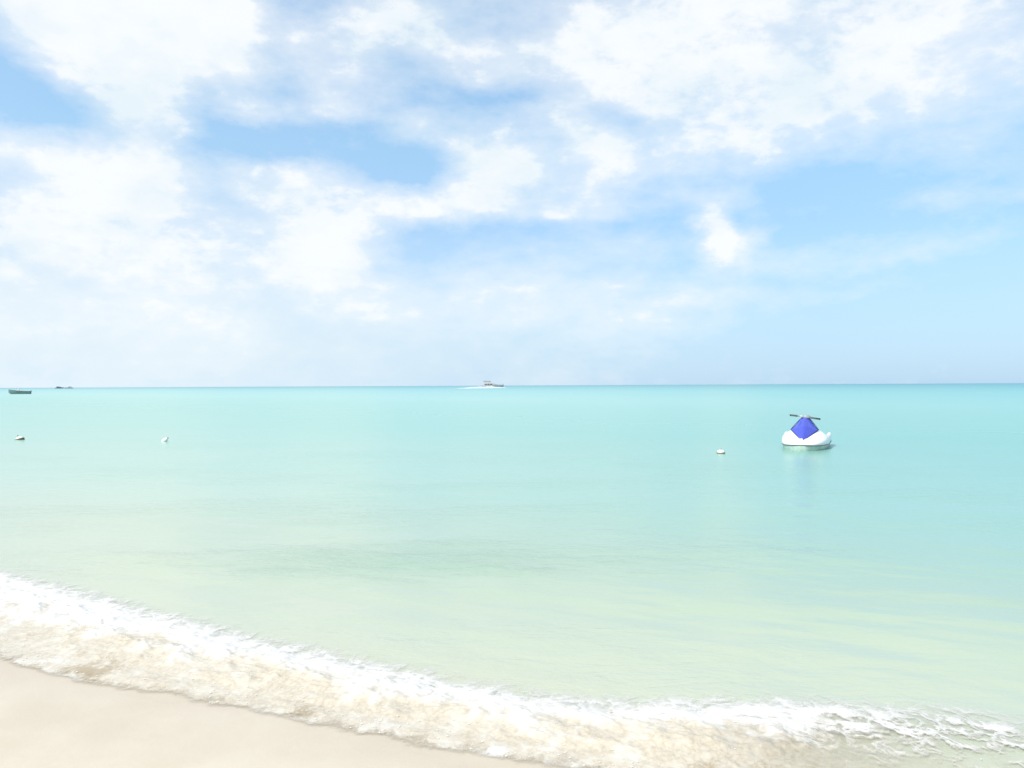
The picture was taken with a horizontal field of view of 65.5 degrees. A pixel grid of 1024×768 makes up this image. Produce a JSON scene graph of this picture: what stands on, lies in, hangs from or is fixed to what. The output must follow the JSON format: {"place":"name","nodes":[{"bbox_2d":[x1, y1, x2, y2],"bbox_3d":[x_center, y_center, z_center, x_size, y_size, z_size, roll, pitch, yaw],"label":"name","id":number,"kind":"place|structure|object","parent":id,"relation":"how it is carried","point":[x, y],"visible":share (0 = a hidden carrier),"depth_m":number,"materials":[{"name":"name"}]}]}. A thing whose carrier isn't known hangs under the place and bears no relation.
{"place":"outdoors","nodes":[
{"label":"outdoors","id":0,"kind":"place"},
{"bbox_2d":[0,655,590,767],"bbox_3d":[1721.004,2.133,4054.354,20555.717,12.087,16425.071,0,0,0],"label":"sand","id":1,"kind":"structure","parent":0,"point":[51,720],"depth_m":3.90,"materials":[{"name":"beige sand"}]},
{"bbox_2d":[0,383,1023,767],"bbox_3d":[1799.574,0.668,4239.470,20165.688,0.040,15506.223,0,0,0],"label":"sea","id":2,"kind":"structure","parent":0,"point":[622,543],"depth_m":9.56,"materials":[{"name":"liquid"}]},
{"bbox_2d":[8,388,31,393],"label":"skiff","id":3,"kind":"object","parent":2,"relation":"on","point":[17,391],"visible":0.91,"depth_m":220.67,"materials":[{"name":"green paint"}]},
{"bbox_2d":[15,435,24,439],"bbox_3d":[-16.567,1.853,26.788,0.299,0.260,0.254,0,0,-10],"label":"mooring buoy","id":4,"kind":"object","parent":2,"relation":"on","point":[20,437],"visible":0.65,"depth_m":26.72,"materials":[{"name":"white plastic"}]},
{"bbox_2d":[454,386,504,388],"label":"wake foam","id":5,"kind":"object","parent":2,"relation":"on","point":[479,387],"visible":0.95,"depth_m":485.84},
{"bbox_2d":[483,381,503,386],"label":"motor yacht","id":6,"kind":"object","parent":2,"relation":"on","point":[487,383],"visible":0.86,"depth_m":669.31,"materials":[{"name":"grey paint"}]},
{"bbox_2d":[0,571,1023,767],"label":"surf foam","id":7,"kind":"object","parent":2,"relation":"on","point":[69,632],"visible":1,"depth_m":4.32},
{"bbox_2d":[717,448,724,453],"bbox_3d":[5.313,1.735,20.250,0.208,0.195,0.224,0,0,0],"label":"mooring buoy","id":8,"kind":"object","parent":2,"relation":"on","point":[720,451],"visible":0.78,"depth_m":20.17,"materials":[{"name":"white plastic"}]},
{"bbox_2d":[782,414,831,450],"bbox_3d":[8.133,1.452,22.045,1.259,1.217,2.931,0,0,24],"label":"jet ski","id":9,"kind":"object","parent":2,"relation":"on","point":[804,433],"visible":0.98,"depth_m":21.30,"materials":[{"name":"plastic"}]},
{"bbox_2d":[0,0,1023,387],"label":"sky","id":10,"kind":"structure","parent":0,"point":[194,193],"materials":[{"name":"blue"}]}
]}

